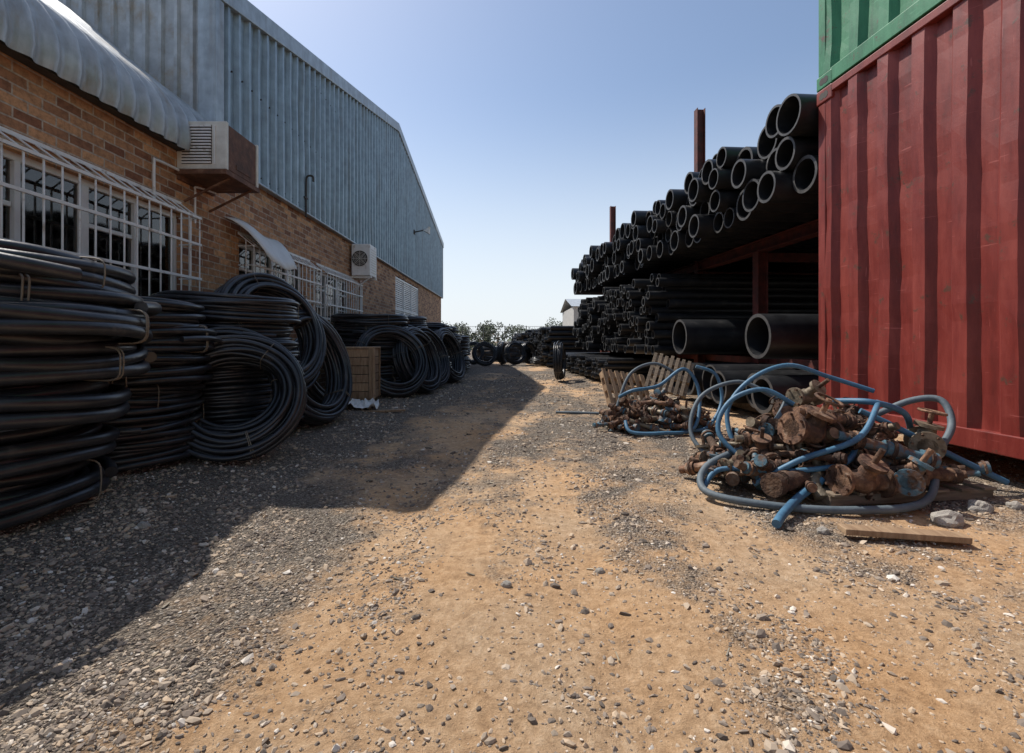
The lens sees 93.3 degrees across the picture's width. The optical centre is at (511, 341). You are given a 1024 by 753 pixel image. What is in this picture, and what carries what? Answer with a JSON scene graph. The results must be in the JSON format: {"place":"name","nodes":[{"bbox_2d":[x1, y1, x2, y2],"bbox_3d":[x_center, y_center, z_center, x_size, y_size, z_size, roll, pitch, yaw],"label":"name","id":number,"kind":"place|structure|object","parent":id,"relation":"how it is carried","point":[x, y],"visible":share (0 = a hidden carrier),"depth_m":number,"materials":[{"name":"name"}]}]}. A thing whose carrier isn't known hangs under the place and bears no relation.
{"place":"outdoors","nodes":[
{"label":"outdoors","id":0,"kind":"place"},
{"bbox_2d":[0,341,1023,752],"bbox_3d":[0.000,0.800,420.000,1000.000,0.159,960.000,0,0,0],"label":"gravel ground","id":1,"kind":"structure","parent":0,"point":[474,537],"depth_m":1.53,"materials":[{"name":"gravel"}]},
{"bbox_2d":[0,455,117,529],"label":"pipe coil","id":2,"kind":"object","parent":1,"relation":"on","point":[24,498],"visible":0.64,"depth_m":2.00,"materials":[{"name":"plastic"}]},
{"bbox_2d":[0,422,119,479],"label":"pipe coil","id":3,"kind":"object","parent":2,"relation":"on","point":[26,451],"visible":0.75,"depth_m":1.97,"materials":[{"name":"plastic"}]},
{"bbox_2d":[0,377,131,430],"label":"pipe coil","id":4,"kind":"object","parent":3,"relation":"on","point":[27,406],"visible":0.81,"depth_m":1.91,"materials":[{"name":"plastic"}]},
{"bbox_2d":[0,340,156,385],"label":"pipe coil","id":5,"kind":"object","parent":4,"relation":"on","point":[85,361],"visible":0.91,"depth_m":1.92,"materials":[{"name":"plastic"}]},
{"bbox_2d":[0,300,152,345],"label":"pipe coil","id":6,"kind":"object","parent":5,"relation":"on","point":[38,323],"visible":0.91,"depth_m":1.84,"materials":[{"name":"plastic"}]},
{"bbox_2d":[0,273,161,316],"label":"pipe coil","id":7,"kind":"object","parent":6,"relation":"on","point":[21,287],"visible":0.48,"depth_m":1.92,"materials":[{"name":"plastic"}]},
{"bbox_2d":[0,239,135,293],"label":"pipe coil","id":8,"kind":"object","parent":7,"relation":"on","point":[17,258],"visible":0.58,"depth_m":1.86,"materials":[{"name":"plastic"}]},
{"bbox_2d":[137,521,150,528],"bbox_3d":[-1.599,0.800,2.100,0.054,0.035,0.038,0,0,0],"label":"rock","id":9,"kind":"object","parent":1,"relation":"on","point":[142,524],"visible":0.98,"depth_m":2.09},
{"bbox_2d":[105,432,195,471],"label":"pipe coil","id":10,"kind":"object","parent":1,"relation":"on","point":[130,454],"visible":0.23,"depth_m":2.76,"materials":[{"name":"plastic"}]},
{"bbox_2d":[102,399,203,441],"bbox_3d":[-2.409,0.480,2.953,0.885,0.195,0.949,-2,1,-29],"label":"pipe coil","id":11,"kind":"object","parent":10,"relation":"on","point":[162,424],"visible":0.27,"depth_m":2.78,"materials":[{"name":"plastic"}]},
{"bbox_2d":[101,381,205,416],"bbox_3d":[-2.435,0.319,3.015,0.894,0.197,0.958,2,-1,-15],"label":"pipe coil","id":12,"kind":"object","parent":11,"relation":"on","point":[151,399],"visible":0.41,"depth_m":2.83,"materials":[{"name":"plastic"}]},
{"bbox_2d":[108,352,212,385],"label":"pipe coil","id":13,"kind":"object","parent":12,"relation":"on","point":[171,367],"visible":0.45,"depth_m":2.83,"materials":[{"name":"plastic"}]},
{"bbox_2d":[141,324,221,352],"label":"pipe coil","id":14,"kind":"object","parent":13,"relation":"on","point":[198,338],"visible":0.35,"depth_m":2.87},
{"bbox_2d":[140,296,205,327],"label":"pipe coil","id":15,"kind":"object","parent":14,"relation":"on","point":[173,313],"visible":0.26,"depth_m":2.85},
{"bbox_2d":[0,0,443,389],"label":"brick warehouse","id":16,"kind":"structure","parent":1,"relation":"on","point":[128,89],"depth_m":4.60,"materials":[{"name":"metal"}]},
{"bbox_2d":[3,158,169,295],"bbox_3d":[-2.956,-0.705,2.410,0.004,0.790,3.600,0,0,0],"label":"window glass","id":17,"kind":"structure","parent":16,"relation":"in","point":[33,177],"depth_m":3.41,"materials":[{"name":"glass"}]},
{"bbox_2d":[3,149,176,294],"bbox_3d":[-2.953,-0.705,2.410,0.054,0.810,3.620,0,0,0],"label":"window frame","id":18,"kind":"structure","parent":16,"relation":"in","point":[15,160],"depth_m":3.30,"materials":[{"name":"paint"}]},
{"bbox_2d":[0,126,201,295],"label":"window grille","id":19,"kind":"object","parent":16,"relation":"attached to","point":[189,277],"depth_m":3.21,"materials":[{"name":"metal"}]},
{"bbox_2d":[152,121,259,222],"bbox_3d":[-2.663,-1.475,4.259,0.445,0.830,0.842,0,0,0],"label":"window air conditioner","id":20,"kind":"object","parent":16,"relation":"attached to","point":[220,157],"depth_m":4.18,"materials":[{"name":"metal"}]},
{"bbox_2d":[224,216,296,269],"bbox_3d":[-2.691,-1.029,5.325,0.380,0.482,1.051,0,0,0],"label":"awning panel","id":21,"kind":"object","parent":16,"relation":"attached to","point":[277,252],"visible":1,"depth_m":5.25,"materials":[{"name":"paint"}]},
{"bbox_2d":[239,248,297,290],"bbox_3d":[-2.956,-0.695,5.900,0.004,0.710,1.580,0,0,0],"label":"window glass","id":22,"kind":"structure","parent":16,"relation":"in","point":[241,251],"depth_m":5.73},
{"bbox_2d":[239,243,300,292],"bbox_3d":[-2.953,-0.695,5.900,0.054,0.730,1.600,0,0,0],"label":"window frame","id":23,"kind":"structure","parent":16,"relation":"in","point":[249,248],"depth_m":5.68,"materials":[{"name":"paint"}]},
{"bbox_2d":[238,232,321,315],"bbox_3d":[-2.788,-0.675,5.965,0.181,0.941,1.790,0,0,0],"label":"window grille","id":24,"kind":"object","parent":16,"relation":"attached to","point":[300,258],"depth_m":6.11,"materials":[{"name":"metal"}]},
{"bbox_2d":[304,175,314,216],"bbox_3d":[-2.773,-1.967,6.550,0.194,0.575,0.100,0,0,0],"label":"vent pipe","id":25,"kind":"object","parent":16,"relation":"attached to","point":[305,196],"visible":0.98,"depth_m":6.54,"materials":[{"name":"metal"}]},
{"bbox_2d":[316,274,343,317],"bbox_3d":[-2.956,-0.695,7.850,0.004,0.710,1.480,0,0,0],"label":"window glass","id":26,"kind":"structure","parent":16,"relation":"in","point":[339,283],"depth_m":7.84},
{"bbox_2d":[316,271,345,319],"bbox_3d":[-2.953,-0.695,7.850,0.054,0.730,1.500,0,0,0],"label":"window frame","id":27,"kind":"structure","parent":16,"relation":"in","point":[324,275],"depth_m":7.60,"materials":[{"name":"paint"}]},
{"bbox_2d":[316,263,362,325],"bbox_3d":[-2.788,-0.675,7.925,0.181,0.941,1.670,0,0,0],"label":"window grille","id":28,"kind":"object","parent":16,"relation":"attached to","point":[344,277],"depth_m":7.68,"materials":[{"name":"metal"}]},
{"bbox_2d":[350,244,376,313],"bbox_3d":[-2.693,-1.040,8.854,0.387,1.360,0.634,0,0,0],"label":"air conditioner condenser","id":29,"kind":"object","parent":16,"relation":"attached to","point":[364,261],"visible":0.94,"depth_m":8.55,"materials":[{"name":"white paint"}]},
{"bbox_2d":[395,276,417,315],"bbox_3d":[-2.915,-0.410,13.425,0.050,2.420,2.950,0,0,0],"label":"window","id":30,"kind":"structure","parent":16,"relation":"attached to","point":[410,310],"depth_m":13.27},
{"bbox_2d":[413,226,430,234],"bbox_3d":[-2.579,-3.167,13.840,0.501,0.234,0.240,0,0,0],"label":"flood light","id":31,"kind":"object","parent":16,"relation":"attached to","point":[427,230],"visible":1,"depth_m":13.81,"materials":[{"name":"metal"}]},
{"bbox_2d":[191,326,279,432],"bbox_3d":[-1.982,0.328,3.428,0.927,0.898,0.282,-43,0,-34],"label":"pipe coil","id":32,"kind":"object","parent":1,"relation":"on","point":[264,415],"visible":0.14,"depth_m":3.35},
{"bbox_2d":[180,331,306,461],"bbox_3d":[-1.877,0.359,3.285,0.898,0.927,0.282,1,-21,-25],"label":"pipe coil","id":33,"kind":"object","parent":1,"relation":"on","point":[279,362],"visible":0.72,"depth_m":3.27,"materials":[{"name":"plastic"}]},
{"bbox_2d":[208,414,305,424],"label":"pipe coil","id":34,"kind":"object","parent":1,"relation":"on","point":[230,421],"visible":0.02,"depth_m":3.53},
{"bbox_2d":[197,387,272,419],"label":"pipe coil","id":35,"kind":"object","parent":34,"relation":"on","point":[220,404],"visible":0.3,"depth_m":3.54,"materials":[{"name":"plastic"}]},
{"bbox_2d":[201,367,270,391],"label":"pipe coil","id":36,"kind":"object","parent":35,"relation":"on","point":[239,378],"visible":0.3,"depth_m":3.56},
{"bbox_2d":[212,339,300,369],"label":"pipe coil","id":37,"kind":"object","parent":36,"relation":"on","point":[289,345],"visible":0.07,"depth_m":3.89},
{"bbox_2d":[199,320,293,339],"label":"pipe coil","id":38,"kind":"object","parent":37,"relation":"on","point":[276,330],"visible":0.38,"depth_m":3.73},
{"bbox_2d":[148,290,300,324],"bbox_3d":[-2.324,-0.249,3.959,1.109,0.225,1.049,1,-1,-30],"label":"pipe coil","id":39,"kind":"object","parent":38,"relation":"on","point":[234,307],"visible":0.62,"depth_m":3.57,"materials":[{"name":"plastic"}]},
{"bbox_2d":[214,272,325,389],"bbox_3d":[-2.107,-0.048,4.244,0.300,1.133,1.130,-21,5,19],"label":"pipe coil","id":40,"kind":"object","parent":35,"relation":"on","point":[312,345],"visible":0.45,"depth_m":4.44,"materials":[{"name":"plastic"}]},
{"bbox_2d":[292,338,328,403],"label":"pipe coil","id":41,"kind":"object","parent":1,"relation":"on","point":[316,393],"visible":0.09,"depth_m":4.96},
{"bbox_2d":[289,309,352,426],"bbox_3d":[-1.914,0.262,4.563,0.306,1.152,1.155,-18,-38,14],"label":"pipe coil","id":42,"kind":"object","parent":1,"relation":"on","point":[332,406],"visible":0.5,"depth_m":4.81,"materials":[{"name":"plastic"}]},
{"bbox_2d":[346,347,380,399],"bbox_3d":[-2.007,0.407,6.325,0.490,0.665,0.540,0,0,-7],"label":"wooden crate","id":43,"kind":"object","parent":1,"relation":"on","point":[371,382],"visible":0.66,"depth_m":6.08,"materials":[{"name":"brown wood"}]},
{"bbox_2d":[349,398,378,408],"bbox_3d":[-1.816,0.590,5.660,0.496,0.372,0.496,0,0,-17],"label":"paper wrapping","id":44,"kind":"object","parent":1,"relation":"on","point":[359,403],"visible":0.68,"depth_m":5.61,"materials":[{"name":"paper"}]},
{"bbox_2d":[364,409,404,411],"bbox_3d":[-1.500,0.797,5.500,0.560,0.022,0.060,0,0,-17],"label":"wooden plank","id":45,"kind":"object","parent":1,"relation":"on","point":[394,410],"visible":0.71,"depth_m":5.50,"materials":[{"name":"brown wood"}]},
{"bbox_2d":[352,324,427,397],"bbox_3d":[-1.720,0.280,6.991,0.301,1.130,1.132,-36,6,48],"label":"pipe coil","id":46,"kind":"object","parent":1,"relation":"on","point":[413,343],"visible":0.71,"depth_m":6.97,"materials":[{"name":"plastic"}]},
{"bbox_2d":[381,375,402,382],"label":"pipe coil","id":47,"kind":"object","parent":1,"relation":"on","point":[395,379],"visible":0.2,"depth_m":7.17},
{"bbox_2d":[352,364,397,376],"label":"pipe coil","id":48,"kind":"object","parent":47,"relation":"on","point":[388,370],"visible":0.22,"depth_m":7.11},
{"bbox_2d":[349,351,406,363],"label":"pipe coil","id":49,"kind":"object","parent":48,"relation":"on","point":[386,357],"visible":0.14,"depth_m":7.12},
{"bbox_2d":[341,338,396,351],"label":"pipe coil","id":50,"kind":"object","parent":49,"relation":"on","point":[386,344],"visible":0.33,"depth_m":7.02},
{"bbox_2d":[333,325,407,337],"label":"pipe coil","id":51,"kind":"object","parent":50,"relation":"on","point":[348,331],"visible":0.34,"depth_m":7.00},
{"bbox_2d":[331,313,409,326],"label":"pipe coil","id":52,"kind":"object","parent":51,"relation":"on","point":[354,319],"visible":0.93,"depth_m":7.01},
{"bbox_2d":[391,325,441,393],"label":"pipe coil","id":53,"kind":"object","parent":1,"relation":"on","point":[404,368],"visible":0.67,"depth_m":7.51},
{"bbox_2d":[407,326,449,385],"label":"pipe coil","id":54,"kind":"object","parent":1,"relation":"on","point":[438,343],"visible":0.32,"depth_m":8.78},
{"bbox_2d":[434,328,464,382],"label":"pipe coil","id":55,"kind":"object","parent":1,"relation":"on","point":[457,372],"visible":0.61,"depth_m":9.93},
{"bbox_2d":[469,341,484,363],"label":"pipe coil","id":56,"kind":"object","parent":1,"relation":"on","point":[481,349],"visible":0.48,"depth_m":17.50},
{"bbox_2d":[456,332,510,349],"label":"scrub","id":57,"kind":"object","parent":1,"relation":"on","point":[478,340],"depth_m":43.70,"materials":[{"name":"green plant"}]},
{"bbox_2d":[472,342,497,365],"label":"pipe coil","id":58,"kind":"object","parent":1,"relation":"on","point":[492,347],"visible":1,"depth_m":15.73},
{"bbox_2d":[472,356,497,360],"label":"pipe coil","id":59,"kind":"object","parent":1,"relation":"on","point":[486,358],"visible":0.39,"depth_m":19.51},
{"bbox_2d":[476,351,492,355],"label":"pipe coil","id":60,"kind":"object","parent":59,"relation":"on","point":[487,353],"visible":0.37,"depth_m":19.46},
{"bbox_2d":[472,346,496,351],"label":"pipe coil","id":61,"kind":"object","parent":60,"relation":"on","point":[486,349],"visible":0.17,"depth_m":19.42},
{"bbox_2d":[441,317,562,343],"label":"tree line","id":62,"kind":"object","parent":1,"relation":"on","point":[487,336],"visible":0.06,"depth_m":52.45,"materials":[{"name":"green plant"}]},
{"bbox_2d":[497,342,506,364],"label":"pipe coil","id":63,"kind":"object","parent":1,"relation":"on","point":[500,352],"visible":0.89,"depth_m":16.71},
{"bbox_2d":[456,326,549,345],"bbox_3d":[4.000,-0.130,34.000,36.070,1.900,0.070,0,0,0],"label":"wire fence","id":64,"kind":"object","parent":1,"relation":"on","point":[483,331],"visible":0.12,"depth_m":33.99,"materials":[{"name":"metal"}]},
{"bbox_2d":[500,580,511,587],"bbox_3d":[-0.020,0.815,1.620,0.038,0.025,0.026,0,0,0],"label":"rock","id":65,"kind":"object","parent":1,"relation":"on","point":[506,584],"visible":1,"depth_m":1.61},
{"bbox_2d":[69,455,957,670],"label":"litter","id":66,"kind":"object","parent":1,"relation":"on","point":[164,606],"visible":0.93,"depth_m":1.66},
{"bbox_2d":[504,341,525,364],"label":"pipe coil","id":67,"kind":"object","parent":1,"relation":"on","point":[507,356],"visible":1,"depth_m":16.51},
{"bbox_2d":[511,333,527,341],"bbox_3d":[2.561,0.197,23.791,4.966,1.196,4.523,0,0,-4],"label":"pipe stack","id":68,"kind":"object","parent":1,"relation":"on","point":[521,337],"visible":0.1,"depth_m":21.89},
{"bbox_2d":[507,357,531,361],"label":"pipe coil","id":69,"kind":"object","parent":1,"relation":"on","point":[516,358],"visible":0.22,"depth_m":18.42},
{"bbox_2d":[509,352,532,356],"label":"pipe coil","id":70,"kind":"object","parent":69,"relation":"on","point":[516,354],"visible":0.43,"depth_m":18.50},
{"bbox_2d":[509,347,530,351],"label":"pipe coil","id":71,"kind":"object","parent":70,"relation":"on","point":[516,349],"visible":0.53,"depth_m":18.52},
{"bbox_2d":[503,341,528,346],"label":"pipe coil","id":72,"kind":"object","parent":71,"relation":"on","point":[508,342],"visible":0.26,"depth_m":18.54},
{"bbox_2d":[519,341,536,363],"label":"pipe coil","id":73,"kind":"object","parent":1,"relation":"on","point":[532,348],"visible":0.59,"depth_m":17.17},
{"bbox_2d":[529,358,540,364],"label":"pipe coil","id":74,"kind":"object","parent":1,"relation":"on","point":[537,361],"visible":0.52,"depth_m":15.89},
{"bbox_2d":[553,341,565,379],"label":"pipe coil","id":75,"kind":"object","parent":1,"relation":"on","point":[559,359],"visible":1,"depth_m":10.12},
{"bbox_2d":[525,326,599,366],"bbox_3d":[3.212,0.155,17.820,4.954,1.281,5.517,0,0,-4],"label":"pipe stack","id":76,"kind":"object","parent":1,"relation":"on","point":[542,340],"visible":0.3,"depth_m":15.03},
{"bbox_2d":[560,299,580,325],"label":"distant shed","id":77,"kind":"structure","parent":1,"relation":"on","point":[569,310],"depth_m":38.68,"materials":[{"name":"paint"}]},
{"bbox_2d":[556,411,598,414],"bbox_3d":[0.737,0.807,5.437,0.494,0.036,0.059,0,0,12],"label":"loose pipe","id":78,"kind":"object","parent":1,"relation":"on","point":[572,412],"visible":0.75,"depth_m":5.42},
{"bbox_2d":[570,370,617,384],"bbox_3d":[4.049,0.780,11.719,4.600,0.080,5.000,0,0,-4],"label":"timber bearer","id":79,"kind":"object","parent":1,"relation":"on","point":[616,383],"visible":0.02,"depth_m":9.87,"materials":[{"name":"brown wood"}]},
{"bbox_2d":[566,352,735,379],"bbox_3d":[4.133,0.530,11.733,5.369,0.419,4.815,0,0,-4],"label":"pipe stack","id":80,"kind":"object","parent":79,"relation":"on","point":[591,364],"visible":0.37,"depth_m":9.79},
{"bbox_2d":[595,567,604,573],"bbox_3d":[0.319,0.831,1.750,0.037,0.025,0.025,0,0,0],"label":"rock","id":81,"kind":"object","parent":1,"relation":"on","point":[601,570],"visible":1,"depth_m":1.74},
{"bbox_2d":[599,368,648,405],"bbox_3d":[1.414,0.603,5.971,0.620,0.522,0.084,7,-38,-20],"label":"wooden pallet","id":82,"kind":"object","parent":1,"relation":"on","point":[619,378],"visible":0.54,"depth_m":5.96,"materials":[{"name":"brown wood"}]},
{"bbox_2d":[592,362,723,435],"bbox_3d":[1.379,0.552,4.617,1.272,0.695,0.868,0,0,0],"label":"scrap valve pile","id":83,"kind":"object","parent":1,"relation":"on","point":[662,410],"visible":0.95,"depth_m":4.43,"materials":[{"name":"blue paint"}]},
{"bbox_2d":[644,353,693,398],"bbox_3d":[1.976,0.432,6.068,0.500,0.549,0.084,15,-30,19],"label":"wooden pallet","id":84,"kind":"object","parent":1,"relation":"on","point":[655,371],"visible":0.75,"depth_m":6.04,"materials":[{"name":"brown wood"}]},
{"bbox_2d":[600,108,818,368],"bbox_3d":[4.930,-1.555,9.580,3.870,4.750,10.200,0,0,-4],"label":"pipe rack","id":85,"kind":"object","parent":1,"relation":"on","point":[759,248],"visible":0.11,"depth_m":6.67,"materials":[{"name":"red metal"}]},
{"bbox_2d":[571,93,818,294],"bbox_3d":[4.900,-1.856,9.433,5.641,1.040,10.110,0,0,-4],"label":"pipe stack","id":86,"kind":"object","parent":85,"relation":"on","point":[725,199],"visible":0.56,"depth_m":5.94,"materials":[{"name":"plastic"}]},
{"bbox_2d":[573,273,818,354],"bbox_3d":[4.664,-0.468,10.838,5.570,1.375,5.884,0,0,-4],"label":"pipe stack","id":87,"kind":"object","parent":85,"relation":"on","point":[639,316],"visible":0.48,"depth_m":7.95,"materials":[{"name":"plastic"}]},
{"bbox_2d":[672,319,748,353],"bbox_3d":[4.868,-0.060,6.917,5.100,0.480,0.480,0,0,-4],"label":"pipe","id":88,"kind":"object","parent":85,"relation":"on","point":[708,336],"visible":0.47,"depth_m":6.56,"materials":[{"name":"plastic"}]},
{"bbox_2d":[745,314,818,358],"bbox_3d":[5.197,-0.050,5.237,5.300,0.470,0.470,0,0,-4],"label":"pipe","id":89,"kind":"object","parent":85,"relation":"on","point":[781,336],"visible":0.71,"depth_m":4.88,"materials":[{"name":"plastic"}]},
{"bbox_2d":[691,395,774,416],"bbox_3d":[4.772,0.770,6.208,4.000,0.100,3.100,0,0,-4],"label":"timber bearer","id":90,"kind":"object","parent":1,"relation":"on","point":[747,406],"visible":0.03,"depth_m":5.82,"materials":[{"name":"brown wood"}]},
{"bbox_2d":[673,363,818,413],"bbox_3d":[5.020,0.503,6.005,5.378,0.430,2.454,0,0,-4],"label":"pipe stack","id":91,"kind":"object","parent":90,"relation":"on","point":[782,381],"visible":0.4,"depth_m":5.40,"materials":[{"name":"plastic"}]},
{"bbox_2d":[817,526,829,534],"bbox_3d":[1.351,0.826,2.099,0.053,0.038,0.041,0,0,16],"label":"rock","id":92,"kind":"object","parent":1,"relation":"on","point":[823,530],"visible":0.93,"depth_m":2.09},
{"bbox_2d":[678,363,1009,527],"bbox_3d":[1.780,0.500,2.850,1.654,0.729,1.143,0,0,-13],"label":"scrap valve pile","id":93,"kind":"object","parent":1,"relation":"on","point":[845,449],"visible":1,"depth_m":2.58,"materials":[{"name":"blue paint"}]},
{"bbox_2d":[791,458,996,505],"bbox_3d":[2.000,0.801,2.826,1.000,0.078,0.764,1,0,-10],"label":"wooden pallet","id":94,"kind":"object","parent":1,"relation":"on","point":[967,489],"visible":0.3,"depth_m":2.49,"materials":[{"name":"brown wood"}]},
{"bbox_2d":[837,523,972,543],"bbox_3d":[1.640,0.807,2.030,0.480,0.026,0.070,2,0,7],"label":"wooden plank","id":95,"kind":"object","parent":1,"relation":"on","point":[904,533],"visible":1,"depth_m":2.01,"materials":[{"name":"brown wood"}]},
{"bbox_2d":[817,0,1023,459],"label":"shipping container","id":96,"kind":"object","parent":1,"relation":"on","point":[921,206],"visible":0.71,"depth_m":3.15,"materials":[{"name":"metal"}]},
{"bbox_2d":[817,0,946,92],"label":"shipping container","id":97,"kind":"object","parent":96,"relation":"on","point":[853,34],"visible":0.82,"depth_m":3.74,"materials":[{"name":"metal"}]},
{"bbox_2d":[930,510,964,527],"bbox_3d":[2.001,0.819,2.217,0.128,0.092,0.104,0,0,19],"label":"rock","id":98,"kind":"object","parent":1,"relation":"on","point":[948,518],"visible":0.92,"depth_m":2.20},
{"bbox_2d":[967,499,994,512],"bbox_3d":[2.305,0.821,2.377,0.096,0.073,0.098,0,0,45],"label":"rock","id":99,"kind":"object","parent":1,"relation":"on","point":[977,506],"visible":0.85,"depth_m":2.36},
{"bbox_2d":[1005,501,1023,509],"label":"rock","id":100,"kind":"object","parent":1,"relation":"on","point":[1014,505],"visible":0.91,"depth_m":2.38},
{"bbox_2d":[248,0,818,340],"label":"sky","id":101,"kind":"structure","parent":0,"point":[522,123],"materials":[{"name":"blue"}]},
{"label":"pipe coil","id":102,"kind":"object","parent":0,"visible":0},
{"bbox_2d":[401,316,427,327],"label":"pipe coil","id":103,"kind":"object","parent":102,"relation":"on","point":[415,321],"visible":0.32,"depth_m":8.62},
{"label":"pipe coil","id":104,"kind":"object","parent":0,"visible":0},
{"bbox_2d":[444,343,449,351],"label":"pipe coil","id":105,"kind":"object","parent":104,"relation":"on","point":[447,347],"visible":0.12,"depth_m":9.99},
{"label":"pipe coil","id":106,"kind":"object","parent":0,"visible":0},
{"bbox_2d":[427,322,452,331],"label":"pipe coil","id":107,"kind":"object","parent":106,"relation":"on","point":[433,326],"visible":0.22,"depth_m":9.73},
{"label":"pipe coil","id":108,"kind":"object","parent":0,"visible":0},
{"bbox_2d":[446,334,462,342],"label":"pipe coil","id":109,"kind":"object","parent":108,"relation":"on","point":[458,337],"visible":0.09,"depth_m":11.35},
{"bbox_2d":[450,326,458,333],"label":"pipe coil","id":110,"kind":"object","parent":109,"relation":"on","point":[454,330],"visible":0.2,"depth_m":11.46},
{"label":"pipe coil","id":111,"kind":"object","parent":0,"visible":0},
{"bbox_2d":[464,356,471,363],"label":"pipe coil","id":112,"kind":"object","parent":111,"relation":"on","point":[467,359],"visible":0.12,"depth_m":12.77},
{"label":"pipe coil","id":113,"kind":"object","parent":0,"visible":0},
{"bbox_2d":[459,343,469,349],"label":"pipe coil","id":114,"kind":"object","parent":113,"relation":"on","point":[464,346],"visible":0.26,"depth_m":12.78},
{"bbox_2d":[460,335,469,342],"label":"pipe coil","id":115,"kind":"object","parent":114,"relation":"on","point":[465,338],"visible":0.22,"depth_m":12.79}
]}

